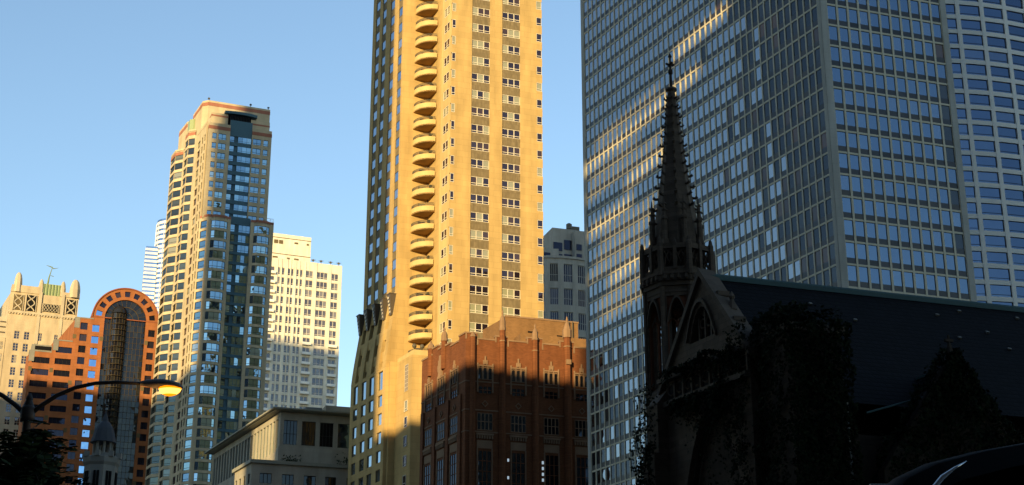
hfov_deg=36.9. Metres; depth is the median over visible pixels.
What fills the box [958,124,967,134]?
window
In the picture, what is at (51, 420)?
window
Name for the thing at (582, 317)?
window
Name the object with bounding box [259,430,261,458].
window
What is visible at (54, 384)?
window
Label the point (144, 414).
window
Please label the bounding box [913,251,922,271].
window
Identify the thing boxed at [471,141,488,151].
window
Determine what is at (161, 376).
window
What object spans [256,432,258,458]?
window
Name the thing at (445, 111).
window
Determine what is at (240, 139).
window
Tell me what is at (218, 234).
window
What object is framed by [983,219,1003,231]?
window
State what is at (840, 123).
window
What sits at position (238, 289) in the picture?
window
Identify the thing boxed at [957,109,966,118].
window
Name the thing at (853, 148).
window
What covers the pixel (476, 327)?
window
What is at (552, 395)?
window
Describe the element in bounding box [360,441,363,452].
window
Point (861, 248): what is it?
window
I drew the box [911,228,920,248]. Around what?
window
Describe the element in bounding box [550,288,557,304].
window
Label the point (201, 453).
window
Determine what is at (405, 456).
window
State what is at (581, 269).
window
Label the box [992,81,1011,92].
window
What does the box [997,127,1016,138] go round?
window
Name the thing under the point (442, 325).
window
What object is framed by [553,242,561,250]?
window
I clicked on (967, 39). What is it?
window
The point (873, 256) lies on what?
window
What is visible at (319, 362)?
window
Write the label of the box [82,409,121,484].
stone tower
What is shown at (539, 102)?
window
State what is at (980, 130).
window
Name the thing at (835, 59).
window
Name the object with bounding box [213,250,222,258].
window
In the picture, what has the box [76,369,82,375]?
window
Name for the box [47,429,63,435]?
window
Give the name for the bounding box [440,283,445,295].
window
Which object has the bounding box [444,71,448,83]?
window
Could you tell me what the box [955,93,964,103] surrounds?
window
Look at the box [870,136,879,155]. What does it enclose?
window
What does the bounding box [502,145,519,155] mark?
window
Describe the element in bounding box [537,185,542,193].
window
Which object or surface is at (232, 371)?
window
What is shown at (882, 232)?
window
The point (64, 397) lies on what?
window
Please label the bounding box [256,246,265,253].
window
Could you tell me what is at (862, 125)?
window
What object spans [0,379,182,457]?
street lamp
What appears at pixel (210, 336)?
window
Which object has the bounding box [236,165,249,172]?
window
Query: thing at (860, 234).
window
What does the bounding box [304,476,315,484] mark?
window
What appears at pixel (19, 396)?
window
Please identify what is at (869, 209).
window
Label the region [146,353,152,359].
window
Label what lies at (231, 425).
window
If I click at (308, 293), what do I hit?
window
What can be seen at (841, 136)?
window
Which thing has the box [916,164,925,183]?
window
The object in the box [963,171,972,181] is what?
window
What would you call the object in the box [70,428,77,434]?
window
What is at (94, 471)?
slit window
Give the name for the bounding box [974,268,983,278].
window
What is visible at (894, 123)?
window
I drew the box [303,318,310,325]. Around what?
window
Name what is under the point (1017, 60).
window
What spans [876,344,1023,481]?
ivy
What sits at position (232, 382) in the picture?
window
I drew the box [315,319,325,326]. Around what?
window
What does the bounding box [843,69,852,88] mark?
window
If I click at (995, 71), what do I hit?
window
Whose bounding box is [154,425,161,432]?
window
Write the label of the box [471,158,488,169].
window
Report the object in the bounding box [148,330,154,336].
window
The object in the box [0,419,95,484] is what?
locust tree
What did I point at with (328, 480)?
window
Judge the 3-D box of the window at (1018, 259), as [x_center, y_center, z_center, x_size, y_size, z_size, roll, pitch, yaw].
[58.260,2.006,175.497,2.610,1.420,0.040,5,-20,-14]
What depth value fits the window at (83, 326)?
395.51 m
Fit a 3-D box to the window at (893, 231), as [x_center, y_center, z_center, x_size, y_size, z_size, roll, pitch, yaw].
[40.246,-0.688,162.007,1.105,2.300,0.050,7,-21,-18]
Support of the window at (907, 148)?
in the office tower at (821, 138)
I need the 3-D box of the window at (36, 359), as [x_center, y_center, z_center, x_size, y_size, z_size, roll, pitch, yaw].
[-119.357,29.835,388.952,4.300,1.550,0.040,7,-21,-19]
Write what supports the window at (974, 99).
in the apartment tower at (986, 39)
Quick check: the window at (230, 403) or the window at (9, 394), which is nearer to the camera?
the window at (230, 403)
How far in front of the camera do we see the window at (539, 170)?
281.76 m
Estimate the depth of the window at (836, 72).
166.37 m
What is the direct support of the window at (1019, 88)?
in the apartment tower at (986, 39)
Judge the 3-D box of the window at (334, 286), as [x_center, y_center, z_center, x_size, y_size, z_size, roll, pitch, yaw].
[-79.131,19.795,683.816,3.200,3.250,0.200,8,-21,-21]
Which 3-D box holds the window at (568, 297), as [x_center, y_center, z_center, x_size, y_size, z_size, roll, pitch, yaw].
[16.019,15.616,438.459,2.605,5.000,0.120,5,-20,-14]
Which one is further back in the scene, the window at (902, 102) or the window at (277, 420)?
the window at (277, 420)
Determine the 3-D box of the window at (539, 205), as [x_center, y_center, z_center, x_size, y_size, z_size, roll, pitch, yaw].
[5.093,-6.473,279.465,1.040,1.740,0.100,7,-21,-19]
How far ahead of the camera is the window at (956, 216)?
165.32 m
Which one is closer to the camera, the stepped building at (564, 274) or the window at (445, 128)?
the window at (445, 128)
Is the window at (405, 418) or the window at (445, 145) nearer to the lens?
the window at (405, 418)
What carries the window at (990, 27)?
in the apartment tower at (986, 39)
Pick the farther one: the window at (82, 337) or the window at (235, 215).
the window at (82, 337)
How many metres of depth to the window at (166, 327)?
381.66 m
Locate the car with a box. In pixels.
[869,443,1023,484]
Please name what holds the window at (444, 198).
in the balcony tower at (454, 233)
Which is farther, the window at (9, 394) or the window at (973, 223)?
the window at (9, 394)
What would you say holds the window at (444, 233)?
in the balcony tower at (454, 233)
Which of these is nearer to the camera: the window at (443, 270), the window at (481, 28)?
the window at (443, 270)
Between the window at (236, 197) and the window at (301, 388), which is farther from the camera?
the window at (301, 388)
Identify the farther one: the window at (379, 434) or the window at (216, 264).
the window at (216, 264)
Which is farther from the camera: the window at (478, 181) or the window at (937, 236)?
the window at (478, 181)
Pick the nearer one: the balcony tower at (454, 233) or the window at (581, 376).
the window at (581, 376)
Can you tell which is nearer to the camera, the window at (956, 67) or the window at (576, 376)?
the window at (956, 67)
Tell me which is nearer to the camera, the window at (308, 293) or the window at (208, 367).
the window at (208, 367)
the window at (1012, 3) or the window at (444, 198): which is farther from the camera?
the window at (444, 198)
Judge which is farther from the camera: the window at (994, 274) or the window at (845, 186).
the window at (994, 274)
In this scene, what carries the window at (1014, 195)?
in the apartment tower at (986, 39)
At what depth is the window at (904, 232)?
162.44 m
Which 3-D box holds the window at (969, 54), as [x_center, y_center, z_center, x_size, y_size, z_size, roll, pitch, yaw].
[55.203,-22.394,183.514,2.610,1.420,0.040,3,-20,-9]
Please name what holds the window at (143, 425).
in the arched building at (113, 337)
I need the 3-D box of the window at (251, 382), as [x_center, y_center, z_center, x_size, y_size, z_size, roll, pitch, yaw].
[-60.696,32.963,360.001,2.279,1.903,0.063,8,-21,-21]
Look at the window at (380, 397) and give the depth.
270.11 m
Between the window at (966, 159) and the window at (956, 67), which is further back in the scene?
the window at (956, 67)
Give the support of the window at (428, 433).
in the brick building at (504, 400)
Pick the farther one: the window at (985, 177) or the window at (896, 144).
the window at (985, 177)
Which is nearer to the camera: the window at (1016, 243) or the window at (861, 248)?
the window at (861, 248)
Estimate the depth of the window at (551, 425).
212.69 m
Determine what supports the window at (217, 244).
in the condominium tower at (211, 340)
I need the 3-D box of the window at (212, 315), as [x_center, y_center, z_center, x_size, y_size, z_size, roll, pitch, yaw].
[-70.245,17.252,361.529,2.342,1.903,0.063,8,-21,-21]
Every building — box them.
[17,288,157,484]
[204,405,349,484]
[419,309,587,484]
[543,223,585,338]
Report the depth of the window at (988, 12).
186.19 m
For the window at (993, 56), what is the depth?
184.20 m
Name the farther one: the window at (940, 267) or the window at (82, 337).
the window at (82, 337)
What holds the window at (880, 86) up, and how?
in the office tower at (821, 138)
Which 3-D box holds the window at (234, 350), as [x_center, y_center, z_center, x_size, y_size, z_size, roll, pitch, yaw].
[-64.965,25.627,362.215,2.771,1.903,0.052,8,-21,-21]
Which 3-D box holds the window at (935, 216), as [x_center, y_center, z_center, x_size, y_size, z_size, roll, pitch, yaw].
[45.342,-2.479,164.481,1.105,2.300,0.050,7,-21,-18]
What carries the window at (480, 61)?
in the balcony tower at (454, 233)
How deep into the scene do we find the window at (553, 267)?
440.26 m
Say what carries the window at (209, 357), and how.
in the condominium tower at (211, 340)
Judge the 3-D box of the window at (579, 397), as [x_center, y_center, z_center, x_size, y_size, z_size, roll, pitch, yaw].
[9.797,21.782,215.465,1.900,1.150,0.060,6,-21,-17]
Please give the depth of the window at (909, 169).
165.40 m
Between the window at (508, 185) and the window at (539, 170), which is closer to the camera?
the window at (508, 185)
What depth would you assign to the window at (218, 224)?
369.29 m
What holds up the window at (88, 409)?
in the arched building at (113, 337)
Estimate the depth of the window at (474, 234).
273.63 m
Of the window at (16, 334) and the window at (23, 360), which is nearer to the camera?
the window at (23, 360)
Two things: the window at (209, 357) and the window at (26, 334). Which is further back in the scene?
the window at (26, 334)
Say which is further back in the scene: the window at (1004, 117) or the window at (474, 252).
the window at (474, 252)
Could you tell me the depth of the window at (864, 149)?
164.61 m
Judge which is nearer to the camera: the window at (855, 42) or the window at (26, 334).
the window at (855, 42)
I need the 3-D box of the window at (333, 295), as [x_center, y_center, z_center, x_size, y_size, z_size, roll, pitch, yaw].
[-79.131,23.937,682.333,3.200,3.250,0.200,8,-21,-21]
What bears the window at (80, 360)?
in the arched building at (113, 337)
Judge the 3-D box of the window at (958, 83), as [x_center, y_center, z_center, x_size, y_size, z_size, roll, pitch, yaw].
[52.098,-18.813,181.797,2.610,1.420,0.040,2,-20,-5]
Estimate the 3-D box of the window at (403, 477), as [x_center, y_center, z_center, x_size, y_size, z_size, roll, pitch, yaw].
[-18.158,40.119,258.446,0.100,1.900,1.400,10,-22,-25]
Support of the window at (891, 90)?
in the office tower at (821, 138)
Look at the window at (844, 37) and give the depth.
168.45 m
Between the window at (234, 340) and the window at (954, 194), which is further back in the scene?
the window at (234, 340)
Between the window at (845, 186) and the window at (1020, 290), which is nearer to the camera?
the window at (845, 186)
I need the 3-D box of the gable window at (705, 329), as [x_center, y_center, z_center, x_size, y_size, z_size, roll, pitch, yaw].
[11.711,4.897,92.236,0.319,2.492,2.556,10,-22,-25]
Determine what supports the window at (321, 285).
in the apartment block
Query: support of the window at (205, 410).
in the condominium tower at (211, 340)
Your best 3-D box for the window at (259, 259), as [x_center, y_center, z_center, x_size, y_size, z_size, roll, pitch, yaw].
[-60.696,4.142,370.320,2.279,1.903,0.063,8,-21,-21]
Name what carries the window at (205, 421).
in the condominium tower at (211, 340)
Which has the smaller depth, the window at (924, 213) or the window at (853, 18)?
the window at (924, 213)
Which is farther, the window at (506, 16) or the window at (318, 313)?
the window at (318, 313)
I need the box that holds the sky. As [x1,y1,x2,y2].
[0,0,583,406]
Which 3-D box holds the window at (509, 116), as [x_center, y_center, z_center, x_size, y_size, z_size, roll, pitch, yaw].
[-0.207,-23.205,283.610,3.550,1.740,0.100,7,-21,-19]
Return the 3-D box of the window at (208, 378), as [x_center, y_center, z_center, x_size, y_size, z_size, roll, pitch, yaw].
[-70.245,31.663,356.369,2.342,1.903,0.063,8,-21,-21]
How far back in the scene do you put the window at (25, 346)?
437.47 m
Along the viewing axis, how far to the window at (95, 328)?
396.29 m
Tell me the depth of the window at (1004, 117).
181.52 m
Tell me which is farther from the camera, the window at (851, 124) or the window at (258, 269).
the window at (258, 269)
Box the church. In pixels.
[639,54,1023,484]
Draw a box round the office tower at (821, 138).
[580,0,976,484]
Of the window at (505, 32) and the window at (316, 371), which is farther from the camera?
the window at (316, 371)
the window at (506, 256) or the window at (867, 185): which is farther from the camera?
the window at (506, 256)
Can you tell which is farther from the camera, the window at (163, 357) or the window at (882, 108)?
the window at (163, 357)
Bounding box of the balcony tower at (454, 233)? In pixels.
[347,0,543,484]
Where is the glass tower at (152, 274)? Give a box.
[142,218,165,313]
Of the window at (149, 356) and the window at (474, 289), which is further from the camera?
the window at (149, 356)
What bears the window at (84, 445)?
in the arched building at (113, 337)
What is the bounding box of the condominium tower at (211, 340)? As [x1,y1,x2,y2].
[145,98,273,484]
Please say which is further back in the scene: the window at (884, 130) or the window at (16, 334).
the window at (16, 334)
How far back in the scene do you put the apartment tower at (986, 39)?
180.31 m
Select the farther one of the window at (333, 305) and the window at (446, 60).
the window at (333, 305)
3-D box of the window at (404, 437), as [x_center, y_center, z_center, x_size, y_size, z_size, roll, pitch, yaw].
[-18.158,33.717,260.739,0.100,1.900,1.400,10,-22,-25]
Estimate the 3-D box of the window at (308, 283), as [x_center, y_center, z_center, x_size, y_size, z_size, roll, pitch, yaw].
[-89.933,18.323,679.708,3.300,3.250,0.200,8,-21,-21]
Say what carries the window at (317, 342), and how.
in the apartment block
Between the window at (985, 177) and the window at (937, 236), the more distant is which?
the window at (985, 177)
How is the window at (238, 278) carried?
in the condominium tower at (211, 340)
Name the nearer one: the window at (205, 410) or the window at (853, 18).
the window at (853, 18)
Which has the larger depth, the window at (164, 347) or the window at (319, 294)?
the window at (319, 294)
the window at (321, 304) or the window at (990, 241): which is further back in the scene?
the window at (321, 304)
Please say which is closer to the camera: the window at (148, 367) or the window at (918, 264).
the window at (918, 264)
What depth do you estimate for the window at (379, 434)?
267.81 m
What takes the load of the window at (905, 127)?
in the office tower at (821, 138)
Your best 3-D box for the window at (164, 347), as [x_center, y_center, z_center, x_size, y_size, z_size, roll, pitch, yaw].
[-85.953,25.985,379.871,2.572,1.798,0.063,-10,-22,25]
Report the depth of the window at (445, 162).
278.14 m
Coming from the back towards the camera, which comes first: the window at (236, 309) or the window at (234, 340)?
the window at (236, 309)
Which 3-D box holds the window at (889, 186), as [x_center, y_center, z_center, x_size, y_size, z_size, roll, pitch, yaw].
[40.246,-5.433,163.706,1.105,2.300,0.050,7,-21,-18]
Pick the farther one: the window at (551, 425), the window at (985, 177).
the window at (551, 425)
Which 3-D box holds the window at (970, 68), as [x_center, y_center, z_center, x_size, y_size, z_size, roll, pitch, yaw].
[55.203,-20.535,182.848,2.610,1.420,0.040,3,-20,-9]
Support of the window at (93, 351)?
in the arched building at (113, 337)
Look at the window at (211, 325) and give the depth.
360.73 m
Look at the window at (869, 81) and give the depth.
167.55 m
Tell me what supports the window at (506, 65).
in the balcony tower at (454, 233)
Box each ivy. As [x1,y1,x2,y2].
[626,318,753,484]
[739,300,864,484]
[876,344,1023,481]
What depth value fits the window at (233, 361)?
361.35 m
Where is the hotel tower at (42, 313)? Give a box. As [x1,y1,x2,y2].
[0,265,79,464]
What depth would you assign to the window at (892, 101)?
167.51 m
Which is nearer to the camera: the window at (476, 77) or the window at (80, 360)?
the window at (476, 77)
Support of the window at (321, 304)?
in the apartment block
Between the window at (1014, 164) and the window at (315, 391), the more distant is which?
the window at (315, 391)
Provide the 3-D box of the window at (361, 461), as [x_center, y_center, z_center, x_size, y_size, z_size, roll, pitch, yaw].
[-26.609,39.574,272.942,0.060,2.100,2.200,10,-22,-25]
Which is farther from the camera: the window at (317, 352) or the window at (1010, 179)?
the window at (317, 352)
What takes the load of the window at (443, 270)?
in the balcony tower at (454, 233)
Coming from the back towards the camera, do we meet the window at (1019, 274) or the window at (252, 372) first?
the window at (252, 372)
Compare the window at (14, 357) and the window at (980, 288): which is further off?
the window at (14, 357)
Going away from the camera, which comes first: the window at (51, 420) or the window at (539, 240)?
the window at (539, 240)
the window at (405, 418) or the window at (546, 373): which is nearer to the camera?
the window at (546, 373)
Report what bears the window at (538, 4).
in the balcony tower at (454, 233)
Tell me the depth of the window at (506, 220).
276.72 m
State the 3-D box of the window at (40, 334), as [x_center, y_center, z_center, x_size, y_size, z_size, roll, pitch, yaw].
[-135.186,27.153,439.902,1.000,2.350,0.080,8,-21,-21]
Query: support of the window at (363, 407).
in the balcony tower at (454, 233)
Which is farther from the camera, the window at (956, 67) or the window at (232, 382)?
the window at (232, 382)
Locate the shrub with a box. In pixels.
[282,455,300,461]
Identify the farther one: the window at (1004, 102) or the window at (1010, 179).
the window at (1004, 102)
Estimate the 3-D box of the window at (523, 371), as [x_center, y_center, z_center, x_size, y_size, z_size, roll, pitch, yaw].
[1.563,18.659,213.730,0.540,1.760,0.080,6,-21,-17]
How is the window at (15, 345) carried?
in the hotel tower at (42, 313)
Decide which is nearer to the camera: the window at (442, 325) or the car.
the car
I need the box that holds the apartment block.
[263,233,341,412]
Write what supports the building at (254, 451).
on the ground
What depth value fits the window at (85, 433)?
387.01 m
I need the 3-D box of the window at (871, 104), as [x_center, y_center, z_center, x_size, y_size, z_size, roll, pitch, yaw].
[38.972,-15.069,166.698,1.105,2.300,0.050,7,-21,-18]
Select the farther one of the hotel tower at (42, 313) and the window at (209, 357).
the hotel tower at (42, 313)
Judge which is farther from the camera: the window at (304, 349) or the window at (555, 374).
the window at (304, 349)
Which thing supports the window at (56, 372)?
in the arched building at (113, 337)
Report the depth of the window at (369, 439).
271.33 m
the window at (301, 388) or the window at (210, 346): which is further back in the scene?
the window at (301, 388)
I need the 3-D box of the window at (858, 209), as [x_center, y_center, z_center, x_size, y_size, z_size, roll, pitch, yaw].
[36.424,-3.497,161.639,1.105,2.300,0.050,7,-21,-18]
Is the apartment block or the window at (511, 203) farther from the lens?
the apartment block
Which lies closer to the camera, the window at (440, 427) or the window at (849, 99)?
the window at (849, 99)
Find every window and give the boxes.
[5,404,10,411]
[7,391,12,398]
[8,379,13,387]
[10,367,15,374]
[11,355,16,362]
[12,343,17,350]
[14,331,19,338]
[17,392,21,400]
[18,380,23,387]
[20,368,24,375]
[21,356,26,363]
[22,344,27,351]
[24,332,29,339]
[28,392,45,398]
[29,380,46,386]
[30,368,47,374]
[32,357,49,363]
[35,417,43,422]
[38,333,41,340]
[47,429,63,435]
[48,417,64,423]
[50,405,65,411]
[51,393,66,399]
[52,382,67,388]
[53,370,69,376]
[54,358,70,364]
[56,347,71,353]
[69,440,76,446]
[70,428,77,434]
[71,416,78,422]
[72,404,79,410]
[73,392,80,399]
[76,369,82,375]
[77,357,83,363]
[78,346,85,352]
[79,334,86,340]
[80,323,87,329]
[81,442,88,448]
[82,430,89,436]
[83,418,90,424]
[83,470,87,484]
[84,406,91,412]
[85,394,92,401]
[88,371,94,377]
[89,359,95,366]
[90,348,96,354]
[91,336,97,342]
[92,325,99,331]
[92,470,98,484]
[105,470,111,484]
[114,473,117,484]
[139,434,145,440]
[140,422,146,429]
[141,411,147,417]
[142,399,148,405]
[143,387,149,393]
[145,133,268,484]
[145,364,151,370]
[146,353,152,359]
[147,342,153,348]
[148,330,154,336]
[149,477,157,484]
[150,466,158,473]
[151,456,159,463]
[152,445,160,452]
[153,435,160,442]
[154,414,162,421]
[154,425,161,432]
[155,404,163,411]
[156,394,163,401]
[158,363,166,371]
[158,374,165,378]
[159,353,167,360]
[160,343,168,350]
[161,334,168,341]
[162,324,169,331]
[197,473,207,481]
[198,462,208,469]
[199,451,208,458]
[200,429,210,436]
[200,440,209,447]
[201,418,211,425]
[202,407,211,415]
[203,385,213,393]
[203,396,212,404]
[204,375,213,382]
[205,364,214,372]
[206,343,216,350]
[206,353,215,361]
[207,332,216,340]
[208,311,218,319]
[208,322,217,329]
[209,301,218,309]
[210,291,219,298]
[211,270,220,278]
[211,281,220,288]
[212,260,221,268]
[213,240,222,247]
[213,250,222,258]
[214,230,223,238]
[215,220,224,227]
[225,432,233,437]
[226,410,238,418]
[226,421,237,429]
[227,400,238,407]
[228,378,240,386]
[228,389,239,397]
[229,368,240,376]
[230,347,242,355]
[230,357,241,365]
[231,336,242,344]
[232,316,243,323]
[232,326,243,334]
[233,204,246,211]
[233,214,246,217]
[233,305,244,313]
[234,194,247,201]
[234,285,245,293]
[234,295,245,303]
[235,175,248,182]
[235,185,248,191]
[235,275,246,283]
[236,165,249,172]
[236,255,247,263]
[236,265,247,273]
[237,146,250,153]
[237,156,249,163]
[237,245,248,252]
[238,137,251,143]
[238,225,249,233]
[238,235,248,243]
[246,411,255,418]
[247,400,256,408]
[248,379,257,386]
[248,389,256,397]
[249,358,258,365]
[249,368,258,376]
[250,347,259,355]
[251,327,260,334]
[251,337,259,344]
[252,316,261,324]
[253,296,262,303]
[253,306,261,313]
[254,276,263,283]
[254,286,262,293]
[255,255,264,263]
[255,265,263,273]
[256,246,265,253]
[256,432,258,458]
[257,226,266,233]
[257,236,265,243]
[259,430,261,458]
[259,473,271,483]
[263,428,264,457]
[266,426,268,456]
[269,424,271,454]
[272,422,274,452]
[276,420,277,447]
[282,474,293,484]
[283,420,296,444]
[300,386,307,390]
[301,367,308,371]
[301,421,315,445]
[302,347,308,351]
[302,357,308,361]
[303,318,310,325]
[303,328,309,334]
[304,299,311,306]
[304,309,310,315]
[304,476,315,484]
[305,280,312,287]
[305,289,311,296]
[306,271,312,277]
[311,388,322,395]
[312,368,323,375]
[312,378,322,385]
[313,348,323,355]
[313,358,323,365]
[314,329,324,336]
[314,339,324,346]
[315,300,325,307]
[315,310,325,317]
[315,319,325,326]
[316,281,326,288]
[316,291,326,298]
[317,272,327,279]
[319,423,332,446]
[325,477,335,484]
[327,379,333,383]
[327,389,333,393]
[328,350,334,354]
[329,321,335,328]
[329,331,335,337]
[330,302,336,309]
[330,311,336,318]
[331,274,337,280]
[331,283,337,290]
[331,293,337,299]
[337,424,349,447]
[351,0,541,484]
[354,386,357,404]
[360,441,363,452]
[360,459,363,470]
[361,404,365,416]
[361,422,364,434]
[362,381,365,400]
[367,455,371,467]
[367,474,370,484]
[368,437,371,448]
[369,400,372,412]
[369,418,372,430]
[370,377,373,395]
[376,450,380,463]
[376,470,379,481]
[377,432,380,444]
[378,395,381,407]
[378,413,381,425]
[379,371,382,390]
[402,475,405,484]
[403,416,406,427]
[403,435,406,446]
[403,455,406,466]
[404,364,407,391]
[404,400,407,411]
[424,428,431,446]
[424,464,429,484]
[425,402,431,412]
[437,421,444,441]
[437,459,442,484]
[438,396,443,405]
[439,321,444,333]
[440,265,445,277]
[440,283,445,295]
[440,302,445,314]
[441,210,446,222]
[441,228,446,240]
[441,247,445,258]
[442,140,447,152]
[442,157,447,169]
[442,174,447,186]
[442,193,446,204]
[443,88,448,100]
[443,105,448,117]
[443,123,447,134]
[444,55,448,66]
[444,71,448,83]
[450,416,456,435]
[450,453,455,484]
[451,389,456,399]
[469,303,487,313]
[469,322,487,332]
[470,211,488,222]
[470,229,488,240]
[470,248,488,258]
[470,266,488,276]
[470,285,487,295]
[471,106,488,117]
[471,124,488,134]
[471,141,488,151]
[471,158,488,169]
[471,176,488,186]
[471,194,488,204]
[472,6,489,17]
[472,23,489,33]
[472,39,489,49]
[472,56,489,66]
[472,73,489,83]
[472,90,488,100]
[477,412,492,430]
[478,367,481,378]
[478,385,491,394]
[478,450,490,484]
[483,367,486,379]
[488,368,491,379]
[502,0,519,6]
[502,12,519,22]
[502,28,519,38]
[502,44,519,54]
[502,61,519,71]
[502,77,519,88]
[502,94,519,104]
[502,111,519,121]
[502,128,519,138]
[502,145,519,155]
[502,163,519,173]
[502,180,519,190]
[502,198,519,208]
[502,216,519,226]
[502,233,519,244]
[502,252,519,262]
[502,270,519,280]
[502,288,519,298]
[502,307,519,315]
[511,415,525,432]
[512,369,514,381]
[512,388,524,396]
[512,452,524,484]
[517,370,519,382]
[522,370,524,382]
[537,99,541,107]
[537,116,541,124]
[537,133,541,141]
[537,150,541,158]
[537,167,542,176]
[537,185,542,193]
[537,202,542,211]
[537,220,542,228]
[537,238,542,246]
[538,256,542,264]
[538,274,542,282]
[538,292,542,301]
[538,310,543,318]
[544,417,558,435]
[545,372,547,384]
[545,391,557,399]
[545,455,558,484]
[549,373,552,384]
[550,263,557,281]
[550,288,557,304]
[550,311,557,319]
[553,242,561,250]
[554,373,557,385]
[564,240,571,249]
[564,264,571,282]
[564,289,572,305]
[564,312,572,320]
[575,375,578,386]
[575,393,586,401]
[575,420,587,437]
[576,244,581,250]
[576,457,587,484]
[578,266,584,283]
[578,290,584,306]
[579,313,585,330]
[580,375,583,387]
[584,0,969,484]
[697,308,713,340]
[827,5,836,24]
[829,26,838,44]
[830,46,839,65]
[832,67,841,86]
[834,88,843,108]
[835,110,844,129]
[837,0,845,5]
[837,131,846,151]
[838,7,847,26]
[839,153,848,173]
[840,28,848,46]
[840,175,850,195]
[841,48,850,67]
[842,197,851,217]
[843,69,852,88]
[844,220,853,240]
[845,90,854,109]
[846,111,855,131]
[846,242,855,263]
[848,133,857,152]
[849,9,858,28]
[850,29,859,48]
[850,155,859,174]
[852,50,861,69]
[852,177,861,196]
[853,199,863,219]
[854,71,863,90]
[855,221,864,241]
[856,92,865,111]
[857,113,866,132]
[857,244,866,264]
[859,134,868,154]
[861,31,870,50]
[861,156,870,176]
[863,52,872,70]
[863,178,872,198]
[865,73,874,91]
[865,200,874,220]
[866,93,875,112]
[866,222,876,243]
[868,115,877,134]
[868,245,878,265]
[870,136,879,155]
[872,158,881,177]
[874,54,882,72]
[874,180,883,199]
[875,74,884,93]
[876,202,885,222]
[877,95,886,114]
[878,224,887,244]
[879,116,888,135]
[880,247,889,267]
[881,138,890,157]
[883,159,892,179]
[885,181,894,201]
[886,76,895,95]
[887,203,896,223]
[888,97,897,116]
[889,225,898,245]
[890,118,899,137]
[891,248,900,268]
[892,139,901,159]
[894,161,903,180]
[896,183,905,202]
[898,205,907,224]
[899,99,908,117]
[900,227,909,247]
[901,120,910,139]
[902,249,911,269]
[903,141,912,160]
[905,162,914,182]
[907,184,916,204]
[909,206,918,226]
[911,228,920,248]
[912,121,921,140]
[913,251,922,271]
[914,143,923,162]
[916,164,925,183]
[918,186,927,205]
[920,207,929,227]
[922,123,931,142]
[922,230,931,249]
[924,144,933,163]
[924,252,933,272]
[926,165,936,185]
[929,187,938,207]
[931,209,940,229]
[933,231,942,251]
[935,146,944,165]
[935,253,944,273]
[937,167,946,186]
[939,189,949,208]
[941,210,951,230]
[944,232,953,252]
[946,255,955,275]
[948,169,957,188]
[950,190,959,209]
[952,63,961,73]
[952,212,961,231]
[953,78,962,88]
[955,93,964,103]
[955,234,964,254]
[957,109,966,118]
[957,256,966,276]
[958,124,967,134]
[959,5,979,15]
[960,140,969,149]
[961,20,980,30]
[962,34,982,45]
[962,155,971,165]
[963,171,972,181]
[964,49,984,60]
[965,187,974,197]
[966,64,985,75]
[967,79,987,90]
[967,203,976,213]
[968,219,978,229]
[969,94,989,105]
[970,235,979,245]
[971,109,991,120]
[972,125,992,136]
[972,251,981,262]
[974,140,994,151]
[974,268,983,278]
[975,284,985,295]
[976,156,996,167]
[978,171,998,183]
[979,187,1000,198]
[981,203,1001,214]
[983,0,1000,4]
[983,7,1002,18]
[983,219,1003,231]
[985,22,1004,33]
[985,235,1005,247]
[986,252,1007,263]
[987,37,1005,48]
[988,268,1009,280]
[989,51,1007,62]
[990,66,1009,77]
[990,285,1011,296]
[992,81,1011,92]
[994,96,1012,108]
[996,111,1014,123]
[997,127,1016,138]
[999,142,1018,154]
[1001,158,1020,169]
[1003,173,1022,185]
[1005,0,1022,8]
[1005,189,1023,201]
[1006,205,1023,217]
[1007,11,1023,22]
[1008,25,1023,36]
[1008,221,1023,232]
[1010,40,1023,51]
[1010,237,1023,248]
[1012,55,1023,65]
[1012,253,1023,265]
[1014,69,1023,80]
[1014,270,1023,281]
[1015,84,1023,94]
[1016,286,1023,297]
[1017,99,1023,109]
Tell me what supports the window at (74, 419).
in the arched building at (113, 337)
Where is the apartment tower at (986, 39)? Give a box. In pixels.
[945,0,1023,306]
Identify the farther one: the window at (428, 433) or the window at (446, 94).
the window at (446, 94)
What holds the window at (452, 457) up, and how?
in the brick building at (504, 400)
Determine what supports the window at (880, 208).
in the office tower at (821, 138)
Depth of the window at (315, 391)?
665.60 m
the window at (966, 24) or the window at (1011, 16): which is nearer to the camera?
the window at (966, 24)
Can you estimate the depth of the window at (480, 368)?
211.96 m
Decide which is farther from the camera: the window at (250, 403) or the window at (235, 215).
the window at (235, 215)
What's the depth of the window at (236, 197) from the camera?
375.38 m
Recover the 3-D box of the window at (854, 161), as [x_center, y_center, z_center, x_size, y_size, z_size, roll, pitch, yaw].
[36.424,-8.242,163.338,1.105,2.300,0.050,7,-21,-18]
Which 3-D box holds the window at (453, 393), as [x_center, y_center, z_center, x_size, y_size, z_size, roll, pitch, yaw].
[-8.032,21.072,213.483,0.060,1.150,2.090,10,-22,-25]
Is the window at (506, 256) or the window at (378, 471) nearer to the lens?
the window at (378, 471)
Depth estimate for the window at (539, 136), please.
284.18 m
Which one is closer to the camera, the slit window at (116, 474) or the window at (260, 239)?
the slit window at (116, 474)
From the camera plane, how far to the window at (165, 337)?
380.83 m
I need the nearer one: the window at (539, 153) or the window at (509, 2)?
the window at (539, 153)
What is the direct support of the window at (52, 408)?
in the arched building at (113, 337)
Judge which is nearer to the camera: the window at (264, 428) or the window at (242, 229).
the window at (264, 428)

